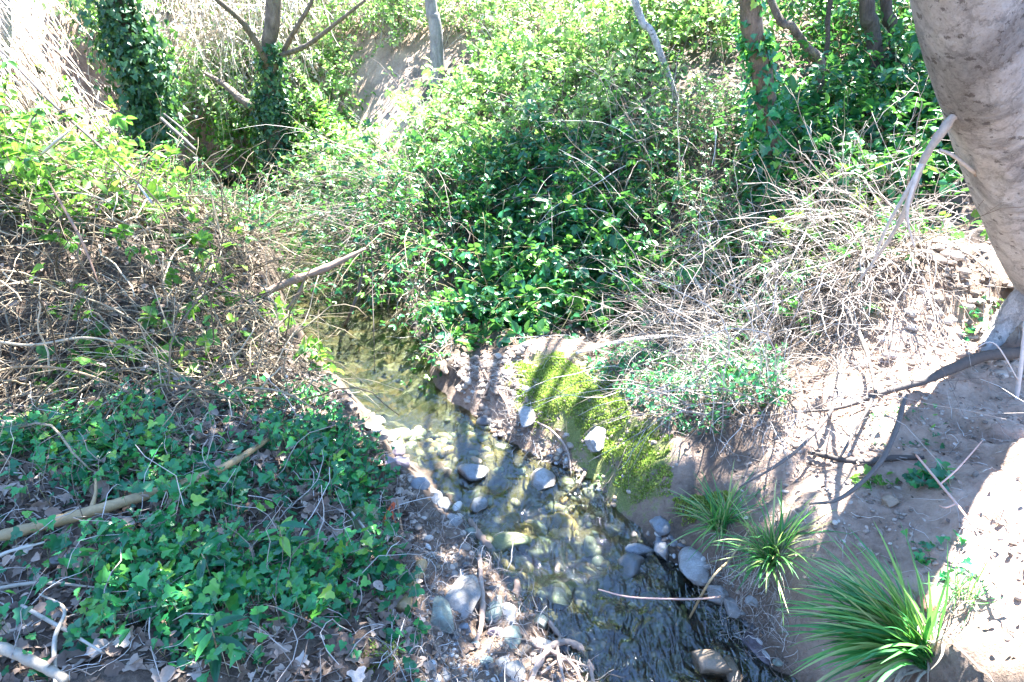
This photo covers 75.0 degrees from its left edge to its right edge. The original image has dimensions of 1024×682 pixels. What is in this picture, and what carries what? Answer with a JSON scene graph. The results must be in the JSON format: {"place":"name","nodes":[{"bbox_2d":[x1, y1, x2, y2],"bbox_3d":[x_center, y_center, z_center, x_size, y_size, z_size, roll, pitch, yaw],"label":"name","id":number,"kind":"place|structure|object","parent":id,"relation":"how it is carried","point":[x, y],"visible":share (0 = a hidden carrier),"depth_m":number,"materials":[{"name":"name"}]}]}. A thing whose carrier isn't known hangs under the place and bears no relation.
{"place":"outdoors","nodes":[
{"label":"outdoors","id":0,"kind":"place"},
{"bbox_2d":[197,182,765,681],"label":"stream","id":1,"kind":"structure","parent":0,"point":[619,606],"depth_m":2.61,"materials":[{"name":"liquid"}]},
{"bbox_2d":[457,464,488,482],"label":"stone","id":2,"kind":"object","parent":1,"relation":"in","point":[471,473],"visible":1,"depth_m":3.31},
{"bbox_2d":[529,468,555,490],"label":"stone","id":3,"kind":"object","parent":1,"relation":"in","point":[541,479],"visible":1,"depth_m":3.26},
{"bbox_2d":[617,552,646,580],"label":"stone","id":4,"kind":"object","parent":1,"relation":"in","point":[631,565],"visible":1,"depth_m":2.76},
{"bbox_2d":[674,604,690,632],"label":"stone","id":5,"kind":"object","parent":1,"relation":"in","point":[682,621],"visible":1,"depth_m":2.52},
{"bbox_2d":[678,546,709,585],"bbox_3d":[0.746,0.914,2.713,0.136,0.090,0.194,5,28,11],"label":"stone","id":6,"kind":"object","parent":1,"relation":"in","point":[691,570],"visible":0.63,"depth_m":2.68,"materials":[{"name":"stone"}]},
{"bbox_2d":[691,649,731,679],"bbox_3d":[0.712,1.144,2.366,0.135,0.090,0.096,0,27,0],"label":"stone","id":7,"kind":"object","parent":1,"relation":"in","point":[709,664],"visible":0.96,"depth_m":2.34,"materials":[{"name":"stone"}]},
{"bbox_2d":[723,655,742,681],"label":"stone","id":8,"kind":"object","parent":1,"relation":"in","point":[735,675],"visible":0.8,"depth_m":2.32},
{"bbox_2d":[0,0,1023,681],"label":"ground","id":9,"kind":"structure","parent":0,"point":[354,344],"depth_m":3.05,"materials":[{"name":"soil"}]},
{"bbox_2d":[0,0,12,93],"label":"white tree","id":10,"kind":"object","parent":9,"relation":"on","point":[9,30],"visible":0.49,"depth_m":6.68,"materials":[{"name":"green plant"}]},
{"bbox_2d":[0,641,70,681],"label":"dead branch","id":11,"kind":"object","parent":9,"relation":"on","point":[35,662],"visible":0.98,"depth_m":1.74,"materials":[{"name":"wood"}]},
{"bbox_2d":[38,593,66,681],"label":"twig","id":12,"kind":"object","parent":9,"relation":"on","point":[54,639],"visible":0.92,"depth_m":1.83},
{"bbox_2d":[20,604,102,652],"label":"twig","id":13,"kind":"object","parent":9,"relation":"on","point":[47,620],"visible":0.81,"depth_m":1.88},
{"bbox_2d":[0,49,131,179],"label":"dark cane","id":14,"kind":"object","parent":9,"relation":"on","point":[49,100],"visible":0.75,"depth_m":4.31,"materials":[{"name":"brown wood"}]},
{"bbox_2d":[0,0,138,165],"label":"dry grass","id":15,"kind":"structure","parent":9,"relation":"on","point":[30,48],"depth_m":7.17,"materials":[{"name":"plant"}]},
{"bbox_2d":[0,55,149,229],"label":"bramble","id":16,"kind":"object","parent":9,"relation":"on","point":[115,120],"visible":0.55,"depth_m":3.55,"materials":[{"name":"green plant"}]},
{"bbox_2d":[15,0,164,74],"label":"sunlit shrub","id":17,"kind":"object","parent":9,"relation":"on","point":[78,4],"visible":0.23,"depth_m":8.66,"materials":[{"name":"green plant"}]},
{"bbox_2d":[0,61,226,291],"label":"bramble","id":18,"kind":"object","parent":9,"relation":"on","point":[75,155],"visible":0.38,"depth_m":3.90,"materials":[{"name":"green plant"}]},
{"bbox_2d":[69,0,192,188],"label":"ivy clad tree","id":19,"kind":"object","parent":9,"relation":"on","point":[135,59],"visible":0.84,"depth_m":6.43,"materials":[{"name":"green plant"}]},
{"bbox_2d":[10,203,343,416],"bbox_3d":[-1.628,-0.104,3.528,1.326,1.268,2.258,7,28,13],"label":"bramble","id":20,"kind":"object","parent":9,"relation":"on","point":[202,235],"visible":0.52,"depth_m":3.20,"materials":[{"name":"green plant"}]},
{"bbox_2d":[0,78,402,533],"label":"dead stem tangle","id":21,"kind":"object","parent":9,"relation":"on","point":[196,277],"visible":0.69,"depth_m":3.28,"materials":[{"name":"plant"}]},
{"bbox_2d":[0,365,140,400],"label":"arched cane","id":22,"kind":"object","parent":21,"relation":"on","point":[59,368],"visible":0.62,"depth_m":2.75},
{"bbox_2d":[47,181,98,281],"bbox_3d":[-1.948,-0.497,2.968,0.021,0.348,0.504,-22,35,-37],"label":"pale cane","id":23,"kind":"object","parent":21,"relation":"on","point":[74,227],"visible":0.98,"depth_m":2.95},
{"bbox_2d":[0,336,172,372],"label":"arched cane","id":24,"kind":"object","parent":21,"relation":"on","point":[47,343],"visible":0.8,"depth_m":2.87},
{"bbox_2d":[39,0,371,148],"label":"hanging creeper","id":25,"kind":"object","parent":9,"relation":"on","point":[215,16],"visible":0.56,"depth_m":8.78,"materials":[{"name":"plant"}]},
{"bbox_2d":[178,533,238,590],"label":"seedling","id":26,"kind":"object","parent":9,"relation":"on","point":[203,564],"visible":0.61,"depth_m":2.05,"materials":[{"name":"green plant"}]},
{"bbox_2d":[132,20,285,176],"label":"sunlit shrub","id":27,"kind":"object","parent":9,"relation":"on","point":[210,97],"visible":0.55,"depth_m":8.91,"materials":[{"name":"green plant"}]},
{"bbox_2d":[0,368,430,681],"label":"ivy ground cover","id":28,"kind":"object","parent":9,"relation":"on","point":[237,587],"visible":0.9,"depth_m":2.26,"materials":[{"name":"green plant"}]},
{"bbox_2d":[0,438,269,540],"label":"fallen pole","id":29,"kind":"object","parent":28,"relation":"on","point":[93,509],"visible":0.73,"depth_m":2.25,"materials":[{"name":"beige wood"}]},
{"bbox_2d":[183,612,248,681],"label":"seedling","id":30,"kind":"object","parent":9,"relation":"on","point":[215,665],"visible":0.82,"depth_m":1.80,"materials":[{"name":"green plant"}]},
{"bbox_2d":[106,139,328,265],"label":"bramble","id":31,"kind":"object","parent":9,"relation":"on","point":[252,198],"visible":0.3,"depth_m":5.70,"materials":[{"name":"green plant"}]},
{"bbox_2d":[171,82,313,187],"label":"sunlit shrub","id":32,"kind":"object","parent":9,"relation":"on","point":[228,140],"visible":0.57,"depth_m":8.76,"materials":[{"name":"green plant"}]},
{"bbox_2d":[160,0,377,91],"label":"sunlit shrub","id":33,"kind":"object","parent":9,"relation":"on","point":[311,31],"visible":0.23,"depth_m":9.17,"materials":[{"name":"green plant"}]},
{"bbox_2d":[255,515,309,563],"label":"seedling","id":34,"kind":"object","parent":9,"relation":"on","point":[284,542],"visible":0.84,"depth_m":2.16,"materials":[{"name":"green plant"}]},
{"bbox_2d":[203,0,366,196],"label":"brown tree","id":35,"kind":"object","parent":9,"relation":"on","point":[264,106],"visible":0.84,"depth_m":7.83,"materials":[{"name":"green plant"}]},
{"bbox_2d":[212,148,360,290],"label":"bramble","id":36,"kind":"object","parent":9,"relation":"on","point":[282,213],"visible":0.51,"depth_m":5.50,"materials":[{"name":"plant"}]},
{"bbox_2d":[254,247,366,310],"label":"reaching branch","id":37,"kind":"object","parent":9,"relation":"on","point":[324,268],"visible":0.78,"depth_m":4.16,"materials":[{"name":"brown wood"}]},
{"bbox_2d":[248,0,387,151],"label":"sunlit shrub","id":38,"kind":"object","parent":9,"relation":"on","point":[327,61],"visible":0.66,"depth_m":8.54,"materials":[{"name":"green plant"}]},
{"bbox_2d":[261,120,390,218],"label":"sunlit shrub","id":39,"kind":"object","parent":9,"relation":"on","point":[353,140],"visible":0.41,"depth_m":7.28,"materials":[{"name":"green plant"}]},
{"bbox_2d":[277,76,390,170],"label":"sunlit shrub","id":40,"kind":"object","parent":9,"relation":"on","point":[328,124],"visible":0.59,"depth_m":7.95,"materials":[{"name":"green plant"}]},
{"bbox_2d":[208,57,485,347],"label":"bare canes","id":41,"kind":"object","parent":9,"relation":"on","point":[357,230],"visible":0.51,"depth_m":5.61,"materials":[{"name":"wood"}]},
{"bbox_2d":[347,506,379,531],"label":"stone","id":42,"kind":"object","parent":9,"relation":"on","point":[356,524],"visible":0.42,"depth_m":2.60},
{"bbox_2d":[281,0,459,57],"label":"sunlit shrub","id":43,"kind":"object","parent":9,"relation":"on","point":[388,13],"visible":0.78,"depth_m":8.39,"materials":[{"name":"green plant"}]},
{"bbox_2d":[257,95,496,335],"bbox_3d":[-1.212,-1.274,5.698,2.633,1.616,3.472,0,27,0],"label":"bramble","id":44,"kind":"object","parent":9,"relation":"on","point":[410,230],"visible":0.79,"depth_m":5.41,"materials":[{"name":"plant"}]},
{"bbox_2d":[396,559,427,612],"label":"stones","id":45,"kind":"object","parent":9,"relation":"on","point":[404,601],"visible":0.45,"depth_m":2.37,"materials":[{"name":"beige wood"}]},
{"bbox_2d":[425,0,444,86],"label":"grey tree","id":46,"kind":"object","parent":9,"relation":"on","point":[436,39],"visible":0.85,"depth_m":7.25,"materials":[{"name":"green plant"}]},
{"bbox_2d":[389,289,493,395],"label":"bramble","id":47,"kind":"object","parent":9,"relation":"on","point":[429,339],"visible":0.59,"depth_m":4.50,"materials":[{"name":"green plant"}]},
{"bbox_2d":[430,595,453,633],"bbox_3d":[-0.246,0.968,2.368,0.089,0.072,0.149,0,27,0],"label":"stone","id":48,"kind":"object","parent":9,"relation":"on","point":[441,611],"visible":0.77,"depth_m":2.33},
{"bbox_2d":[444,575,480,618],"bbox_3d":[-0.180,0.948,2.489,0.130,0.088,0.205,11,29,20],"label":"stone","id":49,"kind":"object","parent":9,"relation":"on","point":[461,599],"visible":0.78,"depth_m":2.45,"materials":[{"name":"stone"}]},
{"bbox_2d":[474,551,485,640],"bbox_3d":[-0.124,0.989,2.578,0.055,0.089,0.532,0,27,0],"label":"bank root","id":50,"kind":"object","parent":9,"relation":"on","point":[482,606],"visible":0.9,"depth_m":2.51,"materials":[{"name":"brown wood"}]},
{"bbox_2d":[365,0,616,59],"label":"sunlit shrub","id":51,"kind":"object","parent":9,"relation":"on","point":[482,9],"visible":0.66,"depth_m":7.62,"materials":[{"name":"green plant"}]},
{"bbox_2d":[466,516,520,600],"bbox_3d":[-0.070,0.914,2.854,0.080,0.068,0.543,-13,30,-24],"label":"bank root","id":52,"kind":"object","parent":9,"relation":"on","point":[504,563],"visible":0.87,"depth_m":2.83,"materials":[{"name":"brown wood"}]},
{"bbox_2d":[0,95,1023,681],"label":"leaf litter","id":53,"kind":"object","parent":9,"relation":"on","point":[68,599],"visible":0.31,"depth_m":2.30,"materials":[{"name":"plant"}]},
{"bbox_2d":[0,266,1023,681],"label":"twig litter","id":54,"kind":"object","parent":9,"relation":"on","point":[762,594],"visible":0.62,"depth_m":2.46,"materials":[{"name":"wood"}]},
{"bbox_2d":[501,660,525,681],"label":"stone","id":55,"kind":"object","parent":9,"relation":"on","point":[510,668],"visible":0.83,"depth_m":2.19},
{"bbox_2d":[353,0,702,204],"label":"bramble","id":56,"kind":"object","parent":9,"relation":"on","point":[492,70],"visible":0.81,"depth_m":6.30,"materials":[{"name":"green plant"}]},
{"bbox_2d":[527,536,559,560],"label":"stone","id":57,"kind":"object","parent":9,"relation":"on","point":[547,549],"visible":0.91,"depth_m":2.90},
{"bbox_2d":[361,346,730,675],"bbox_3d":[0.306,0.657,2.919,1.230,0.307,2.271,6,28,12],"label":"moss","id":58,"kind":"object","parent":9,"relation":"on","point":[557,373],"visible":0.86,"depth_m":3.40,"materials":[{"name":"green plant"}]},
{"bbox_2d":[363,75,755,287],"bbox_3d":[0.242,-1.403,5.603,3.496,1.506,1.970,10,29,19],"label":"bramble","id":59,"kind":"object","parent":9,"relation":"on","point":[501,173],"visible":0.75,"depth_m":5.44,"materials":[{"name":"green plant"}]},
{"bbox_2d":[404,145,715,354],"bbox_3d":[0.330,-0.715,4.904,2.164,1.213,2.323,0,27,0],"label":"bramble","id":60,"kind":"object","parent":9,"relation":"on","point":[521,293],"visible":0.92,"depth_m":4.64,"materials":[{"name":"green plant"}]},
{"bbox_2d":[548,580,572,610],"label":"stone","id":61,"kind":"object","parent":9,"relation":"on","point":[560,596],"visible":0.98,"depth_m":2.68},
{"bbox_2d":[528,636,606,681],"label":"bank root","id":62,"kind":"object","parent":9,"relation":"on","point":[551,647],"visible":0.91,"depth_m":2.31,"materials":[{"name":"brown wood"}]},
{"bbox_2d":[584,426,606,451],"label":"stone","id":63,"kind":"object","parent":9,"relation":"on","point":[594,439],"visible":0.77,"depth_m":3.33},
{"bbox_2d":[594,642,630,672],"bbox_3d":[0.369,1.160,2.446,0.128,0.068,0.112,22,34,36],"label":"stone","id":64,"kind":"object","parent":9,"relation":"on","point":[617,659],"visible":0.97,"depth_m":2.42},
{"bbox_2d":[602,604,645,634],"bbox_3d":[0.436,1.077,2.598,0.163,0.077,0.132,0,27,0],"label":"stone","id":65,"kind":"object","parent":9,"relation":"on","point":[621,619],"visible":1,"depth_m":2.56,"materials":[{"name":"stone"}]},
{"bbox_2d":[624,543,653,558],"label":"stone","id":66,"kind":"object","parent":9,"relation":"on","point":[644,551],"visible":0.83,"depth_m":2.84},
{"bbox_2d":[575,322,735,354],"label":"fallen branch","id":67,"kind":"object","parent":9,"relation":"on","point":[587,350],"visible":0.46,"depth_m":4.08,"materials":[{"name":"brown wood"}]},
{"bbox_2d":[631,0,681,109],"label":"leaning sapling","id":68,"kind":"object","parent":9,"relation":"on","point":[644,24],"visible":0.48,"depth_m":5.54,"materials":[{"name":"grey plant"}]},
{"bbox_2d":[504,0,809,79],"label":"sunlit shrub","id":69,"kind":"object","parent":9,"relation":"on","point":[701,11],"visible":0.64,"depth_m":6.25,"materials":[{"name":"green plant"}]},
{"bbox_2d":[584,337,733,438],"bbox_3d":[0.741,0.196,3.604,0.586,0.372,1.319,-4,27,-8],"label":"creeper patch","id":70,"kind":"object","parent":9,"relation":"on","point":[652,407],"visible":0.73,"depth_m":3.47,"materials":[{"name":"green plant"}]},
{"bbox_2d":[477,2,857,337],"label":"bare canes","id":71,"kind":"object","parent":9,"relation":"on","point":[621,168],"visible":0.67,"depth_m":4.92,"materials":[{"name":"wood"}]},
{"bbox_2d":[571,21,828,321],"bbox_3d":[1.459,-1.395,4.960,1.996,1.770,2.964,0,27,0],"label":"undergrowth shrub","id":72,"kind":"object","parent":9,"relation":"on","point":[712,117],"visible":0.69,"depth_m":4.94,"materials":[{"name":"green plant"}]},
{"bbox_2d":[395,236,1023,650],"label":"soil crumbs","id":73,"kind":"object","parent":9,"relation":"on","point":[927,322],"visible":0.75,"depth_m":3.19,"materials":[{"name":"soil"}]},
{"bbox_2d":[707,585,728,605],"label":"stone","id":74,"kind":"object","parent":9,"relation":"on","point":[718,601],"visible":0.66,"depth_m":2.58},
{"bbox_2d":[661,459,775,561],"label":"grass tuft","id":75,"kind":"object","parent":9,"relation":"on","point":[721,514],"visible":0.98,"depth_m":2.63,"materials":[{"name":"plant"}]},
{"bbox_2d":[702,252,769,320],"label":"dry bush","id":76,"kind":"object","parent":9,"relation":"on","point":[738,274],"visible":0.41,"depth_m":4.24,"materials":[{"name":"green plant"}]},
{"bbox_2d":[678,319,794,415],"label":"ivy clump","id":77,"kind":"object","parent":9,"relation":"on","point":[736,374],"visible":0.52,"depth_m":3.27,"materials":[{"name":"green plant"}]},
{"bbox_2d":[741,631,770,666],"bbox_3d":[0.901,1.122,2.437,0.082,0.044,0.162,-10,29,-18],"label":"stone","id":78,"kind":"object","parent":9,"relation":"on","point":[753,644],"visible":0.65,"depth_m":2.42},
{"bbox_2d":[493,155,1023,497],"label":"dry bush","id":79,"kind":"object","parent":9,"relation":"on","point":[696,324],"visible":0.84,"depth_m":3.33,"materials":[{"name":"plant"}]},
{"bbox_2d":[739,351,844,487],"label":"bent twig","id":80,"kind":"object","parent":79,"relation":"on","point":[813,433],"visible":0.93,"depth_m":2.69,"materials":[{"name":"brown wood"}]},
{"bbox_2d":[824,294,877,456],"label":"bent twig","id":81,"kind":"object","parent":79,"relation":"on","point":[873,397],"visible":0.91,"depth_m":2.86,"materials":[{"name":"brown wood"}]},
{"bbox_2d":[745,668,772,681],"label":"stone","id":82,"kind":"object","parent":9,"relation":"on","point":[750,673],"visible":0.69,"depth_m":2.36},
{"bbox_2d":[725,0,799,212],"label":"slope tree","id":83,"kind":"object","parent":9,"relation":"on","point":[758,47],"visible":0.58,"depth_m":4.34,"materials":[{"name":"green plant"}]},
{"bbox_2d":[708,479,857,625],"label":"grass tuft","id":84,"kind":"object","parent":9,"relation":"on","point":[762,561],"visible":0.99,"depth_m":2.38,"materials":[{"name":"plant"}]},
{"bbox_2d":[767,0,825,115],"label":"leaning sapling","id":85,"kind":"object","parent":9,"relation":"on","point":[791,26],"visible":0.71,"depth_m":5.08,"materials":[{"name":"brown plant"}]},
{"bbox_2d":[660,136,951,289],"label":"bramble","id":86,"kind":"object","parent":9,"relation":"on","point":[776,163],"visible":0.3,"depth_m":4.29,"materials":[{"name":"green plant"}]},
{"bbox_2d":[707,0,915,64],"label":"sunlit shrub","id":87,"kind":"object","parent":9,"relation":"on","point":[842,9],"visible":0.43,"depth_m":6.11,"materials":[{"name":"green plant"}]},
{"bbox_2d":[637,72,1018,414],"bbox_3d":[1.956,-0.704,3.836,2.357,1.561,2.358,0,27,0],"label":"dry bush","id":88,"kind":"object","parent":9,"relation":"on","point":[870,290],"visible":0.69,"depth_m":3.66,"materials":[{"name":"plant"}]},
{"bbox_2d":[824,0,832,64],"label":"thin tree","id":89,"kind":"object","parent":9,"relation":"on","point":[827,24],"visible":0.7,"depth_m":5.33,"materials":[{"name":"brown plant"}]},
{"bbox_2d":[681,146,987,344],"bbox_3d":[2.068,-0.574,4.046,1.648,0.968,1.560,-4,27,-7],"label":"bramble","id":90,"kind":"object","parent":9,"relation":"on","point":[859,224],"visible":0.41,"depth_m":3.81,"materials":[{"name":"green plant"}]},
{"bbox_2d":[699,11,973,245],"bbox_3d":[2.706,-1.702,5.062,2.406,1.434,2.829,7,28,13],"label":"bramble","id":91,"kind":"object","parent":9,"relation":"on","point":[851,100],"visible":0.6,"depth_m":4.70,"materials":[{"name":"green plant"}]},
{"bbox_2d":[809,392,907,504],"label":"bent twig","id":92,"kind":"object","parent":9,"relation":"on","point":[879,462],"visible":0.99,"depth_m":2.44,"materials":[{"name":"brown wood"}]},
{"bbox_2d":[808,451,923,464],"bbox_3d":[1.357,0.463,2.587,0.392,0.142,0.103,16,31,28],"label":"ground stick","id":93,"kind":"object","parent":9,"relation":"on","point":[873,460],"visible":0.87,"depth_m":2.55,"materials":[{"name":"brown wood"}]},
{"bbox_2d":[859,0,884,84],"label":"dark tree","id":94,"kind":"object","parent":9,"relation":"on","point":[868,18],"visible":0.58,"depth_m":5.31,"materials":[{"name":"brown plant"}]},
{"bbox_2d":[849,464,899,490],"bbox_3d":[1.350,0.512,2.486,0.189,0.071,0.099,-7,28,-14],"label":"ivy sprout","id":95,"kind":"object","parent":9,"relation":"on","point":[866,470],"visible":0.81,"depth_m":2.48,"materials":[{"name":"green plant"}]},
{"bbox_2d":[776,522,993,681],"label":"grass tuft","id":96,"kind":"object","parent":9,"relation":"on","point":[877,627],"visible":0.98,"depth_m":1.93,"materials":[{"name":"plant"}]},
{"bbox_2d":[880,0,902,64],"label":"dark tree","id":97,"kind":"object","parent":9,"relation":"on","point":[886,7],"visible":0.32,"depth_m":5.37,"materials":[{"name":"brown plant"}]},
{"bbox_2d":[794,347,1020,412],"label":"fallen branch","id":98,"kind":"object","parent":9,"relation":"on","point":[1010,353],"visible":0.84,"depth_m":2.90,"materials":[{"name":"grey wood"}]},
{"bbox_2d":[902,458,955,491],"bbox_3d":[1.488,0.484,2.387,0.149,0.139,0.183,17,31,29],"label":"ivy sprout","id":99,"kind":"object","parent":9,"relation":"on","point":[911,478],"visible":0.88,"depth_m":2.39,"materials":[{"name":"green plant"}]},
{"bbox_2d":[901,529,973,580],"bbox_3d":[1.362,0.686,2.115,0.185,0.108,0.208,6,28,11],"label":"ivy sprout","id":100,"kind":"object","parent":9,"relation":"on","point":[921,554],"visible":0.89,"depth_m":2.13,"materials":[{"name":"green plant"}]},
{"bbox_2d":[854,0,1023,351],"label":"leaning tree","id":101,"kind":"object","parent":9,"relation":"on","point":[972,51],"visible":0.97,"depth_m":2.23,"materials":[{"name":"brown plant"}]},
{"bbox_2d":[924,553,1005,627],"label":"grass tuft","id":102,"kind":"object","parent":9,"relation":"on","point":[972,590],"visible":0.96,"depth_m":1.97,"materials":[{"name":"plant"}]},
{"bbox_2d":[915,440,1023,589],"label":"pink twig","id":103,"kind":"object","parent":9,"relation":"on","point":[966,517],"visible":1,"depth_m":2.15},
{"bbox_2d":[960,295,1003,340],"bbox_3d":[2.325,-0.101,3.259,0.391,0.174,0.232,-4,27,-8],"label":"ivy sprout","id":104,"kind":"object","parent":9,"relation":"on","point":[971,330],"visible":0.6,"depth_m":3.28,"materials":[{"name":"green plant"}]},
{"bbox_2d":[973,321,1023,398],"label":"upright stick","id":105,"kind":"object","parent":9,"relation":"on","point":[1019,378],"visible":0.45,"depth_m":2.81,"materials":[{"name":"grey wood"}]},
{"bbox_2d":[321,288,770,681],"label":"gravel","id":106,"kind":"structure","parent":0,"point":[567,525],"depth_m":2.93,"materials":[{"name":"gravel"}]},
{"bbox_2d":[491,532,531,555],"bbox_3d":[-0.004,0.881,2.892,0.182,0.090,0.094,0,27,0],"label":"stone","id":107,"kind":"object","parent":106,"relation":"on","point":[503,541],"visible":0.96,"depth_m":2.87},
{"bbox_2d":[588,574,619,599],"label":"stone","id":108,"kind":"object","parent":106,"relation":"on","point":[608,582],"visible":0.97,"depth_m":2.73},
{"bbox_2d":[649,515,669,535],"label":"stone","id":109,"kind":"object","parent":106,"relation":"on","point":[660,525],"visible":0.95,"depth_m":2.88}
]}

